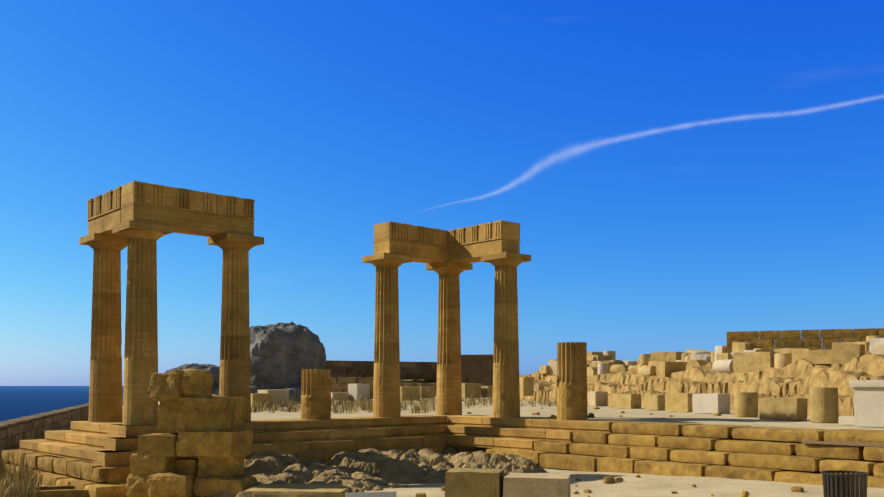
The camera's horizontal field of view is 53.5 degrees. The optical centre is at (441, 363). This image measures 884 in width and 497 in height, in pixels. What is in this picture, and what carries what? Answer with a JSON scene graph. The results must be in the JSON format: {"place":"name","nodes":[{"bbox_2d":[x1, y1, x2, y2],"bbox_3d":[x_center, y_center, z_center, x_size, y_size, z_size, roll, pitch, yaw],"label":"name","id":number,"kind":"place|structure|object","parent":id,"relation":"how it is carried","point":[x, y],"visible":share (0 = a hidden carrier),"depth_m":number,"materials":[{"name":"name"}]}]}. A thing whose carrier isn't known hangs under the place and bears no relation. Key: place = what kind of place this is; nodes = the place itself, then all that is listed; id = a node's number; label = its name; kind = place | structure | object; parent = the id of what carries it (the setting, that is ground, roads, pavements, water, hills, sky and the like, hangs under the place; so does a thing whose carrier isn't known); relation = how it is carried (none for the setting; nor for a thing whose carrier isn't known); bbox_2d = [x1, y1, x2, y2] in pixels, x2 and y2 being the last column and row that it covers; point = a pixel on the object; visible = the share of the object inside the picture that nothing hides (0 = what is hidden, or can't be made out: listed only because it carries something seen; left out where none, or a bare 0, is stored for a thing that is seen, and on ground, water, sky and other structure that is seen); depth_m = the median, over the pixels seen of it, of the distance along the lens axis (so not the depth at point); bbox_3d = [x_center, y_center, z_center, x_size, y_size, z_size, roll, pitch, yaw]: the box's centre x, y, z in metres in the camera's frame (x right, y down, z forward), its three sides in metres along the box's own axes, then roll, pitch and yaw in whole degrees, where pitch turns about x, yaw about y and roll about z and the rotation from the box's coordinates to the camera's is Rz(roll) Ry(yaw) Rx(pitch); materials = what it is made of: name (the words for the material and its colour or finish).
{"place":"outdoors","nodes":[
{"label":"outdoors","id":0,"kind":"place"},
{"bbox_2d":[0,386,123,421],"bbox_3d":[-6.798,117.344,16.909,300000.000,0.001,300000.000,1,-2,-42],"label":"sea","id":1,"kind":"structure","parent":0,"point":[19,401],"depth_m":7195.35,"materials":[{"name":"blue liquid"}]},
{"bbox_2d":[125,454,257,496],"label":"stone blocks","id":2,"kind":"structure","parent":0,"point":[166,476],"depth_m":16.95,"materials":[{"name":"brown stone"}]},
{"bbox_2d":[137,369,252,456],"bbox_3d":[-4.830,0.972,17.482,1.296,1.733,2.049,8,-8,-79],"label":"stone block stack","id":3,"kind":"object","parent":2,"relation":"on","point":[197,415],"visible":1,"depth_m":17.00,"materials":[{"name":"brown stone"}]},
{"bbox_2d":[0,0,883,385],"label":"sky","id":4,"kind":"structure","parent":0,"point":[676,175],"materials":[{"name":"blue"}]},
{"bbox_2d":[15,396,883,496],"bbox_3d":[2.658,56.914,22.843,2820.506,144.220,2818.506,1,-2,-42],"label":"ground","id":5,"kind":"structure","parent":0,"point":[642,485],"depth_m":18.52,"materials":[{"name":"beige sand"}]},
{"bbox_2d":[0,403,88,455],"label":"perimeter wall","id":6,"kind":"structure","parent":5,"relation":"on","point":[13,432],"depth_m":33.19,"materials":[{"name":"stone"}]},
{"bbox_2d":[4,485,88,496],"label":"stone block","id":7,"kind":"structure","parent":5,"relation":"on","point":[67,491],"depth_m":17.23,"materials":[{"name":"brown stone"}]},
{"bbox_2d":[159,321,325,403],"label":"rock","id":8,"kind":"object","parent":5,"relation":"on","point":[282,355],"visible":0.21,"depth_m":43.92,"materials":[{"name":"grey stone"}]},
{"bbox_2d":[0,394,609,496],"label":"dry grass","id":9,"kind":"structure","parent":5,"relation":"on","point":[9,479],"depth_m":29.20,"materials":[{"name":"beige plant"}]},
{"bbox_2d":[20,415,635,466],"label":"stone steps","id":10,"kind":"structure","parent":5,"relation":"on","point":[106,444],"depth_m":22.02,"materials":[{"name":"stone"}]},
{"bbox_2d":[79,232,127,421],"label":"column","id":11,"kind":"structure","parent":10,"relation":"on","point":[105,394],"depth_m":21.14,"materials":[{"name":"stone"}]},
{"bbox_2d":[112,220,172,424],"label":"column","id":12,"kind":"structure","parent":10,"relation":"on","point":[141,347],"depth_m":19.59,"materials":[{"name":"stone"}]},
{"bbox_2d":[87,181,254,236],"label":"entablature","id":13,"kind":"structure","parent":12,"relation":"on","point":[189,211],"depth_m":20.39,"materials":[{"name":"stone"}]},
{"bbox_2d":[208,233,263,421],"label":"column","id":14,"kind":"structure","parent":10,"relation":"on","point":[234,380],"depth_m":21.17,"materials":[{"name":"stone"}]},
{"bbox_2d":[301,369,330,419],"bbox_3d":[-3.295,0.808,22.950,0.789,1.300,0.789,1,-2,-42],"label":"column stump","id":15,"kind":"object","parent":10,"relation":"on","point":[315,394],"visible":1,"depth_m":22.64,"materials":[{"name":"stone"}]},
{"bbox_2d":[362,253,411,416],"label":"column","id":16,"kind":"structure","parent":10,"relation":"on","point":[386,394],"depth_m":24.28,"materials":[{"name":"stone"}]},
{"bbox_2d":[373,220,520,263],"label":"entablature","id":17,"kind":"structure","parent":16,"relation":"on","point":[470,244],"depth_m":24.73,"materials":[{"name":"stone"}]},
{"bbox_2d":[481,252,530,417],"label":"column","id":18,"kind":"structure","parent":10,"relation":"on","point":[506,395],"depth_m":24.09,"materials":[{"name":"stone"}]},
{"bbox_2d":[557,342,587,419],"bbox_3d":[3.341,0.459,22.584,0.788,1.980,0.791,1,-2,-42],"label":"column stump","id":19,"kind":"object","parent":10,"relation":"on","point":[572,401],"visible":1,"depth_m":22.27,"materials":[{"name":"stone"}]},
{"bbox_2d":[210,443,547,496],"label":"rocks","id":20,"kind":"object","parent":5,"relation":"on","point":[369,469],"visible":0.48,"depth_m":19.58,"materials":[{"name":"grey stone"}]},
{"bbox_2d":[346,491,395,496],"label":"stone slab","id":21,"kind":"structure","parent":20,"relation":"attached to","point":[377,494],"depth_m":14.33,"materials":[{"name":"grey stone"}]},
{"bbox_2d":[245,468,570,496],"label":"stone blocks","id":22,"kind":"structure","parent":20,"relation":"on","point":[471,482],"depth_m":14.79,"materials":[{"name":"stone"}]},
{"bbox_2d":[331,377,436,398],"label":"ruined wall","id":23,"kind":"structure","parent":5,"relation":"on","point":[339,384],"depth_m":52.67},
{"bbox_2d":[324,354,492,385],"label":"distant wall","id":24,"kind":"structure","parent":5,"relation":"on","point":[477,368],"depth_m":64.80,"materials":[{"name":"stone"}]},
{"bbox_2d":[344,375,523,395],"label":"stone blocks","id":25,"kind":"structure","parent":5,"relation":"on","point":[419,381],"depth_m":65.84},
{"bbox_2d":[1,421,883,496],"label":"weathered steps","id":26,"kind":"structure","parent":5,"relation":"on","point":[657,450],"depth_m":18.44,"materials":[{"name":"stone"}]},
{"bbox_2d":[802,440,883,446],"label":"stone slab","id":27,"kind":"structure","parent":26,"relation":"on","point":[844,443],"depth_m":16.53,"materials":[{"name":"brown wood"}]},
{"bbox_2d":[426,261,472,415],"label":"column","id":28,"kind":"structure","parent":5,"relation":"on","point":[449,393],"depth_m":25.85,"materials":[{"name":"stone"}]},
{"bbox_2d":[251,336,883,426],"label":"loose blocks","id":29,"kind":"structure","parent":5,"relation":"on","point":[742,357],"depth_m":34.65,"materials":[{"name":"stone"}]},
{"bbox_2d":[383,405,803,496],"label":"rubble","id":30,"kind":"object","parent":5,"relation":"on","point":[613,480],"visible":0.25,"depth_m":17.27,"materials":[{"name":"stone"}]},
{"bbox_2d":[587,391,807,419],"bbox_3d":[8.041,1.355,30.824,1.623,0.659,16.995,0,-1,-9],"label":"block row","id":31,"kind":"object","parent":5,"relation":"on","point":[776,408],"visible":0.92,"depth_m":28.41,"materials":[{"name":"stone"}]},
{"bbox_2d":[520,351,883,417],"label":"outcrop rock","id":32,"kind":"object","parent":5,"relation":"on","point":[799,378],"visible":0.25,"depth_m":31.68,"materials":[{"name":"beige stone"}]},
{"bbox_2d":[727,328,883,352],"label":"retaining walls","id":33,"kind":"structure","parent":32,"relation":"on","point":[820,339],"depth_m":37.24,"materials":[{"name":"stone"}]},
{"bbox_2d":[821,470,868,496],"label":"litter bin","id":34,"kind":"object","parent":5,"relation":"on","point":[838,484],"visible":1,"depth_m":10.10,"materials":[{"name":"metal"}]}
]}

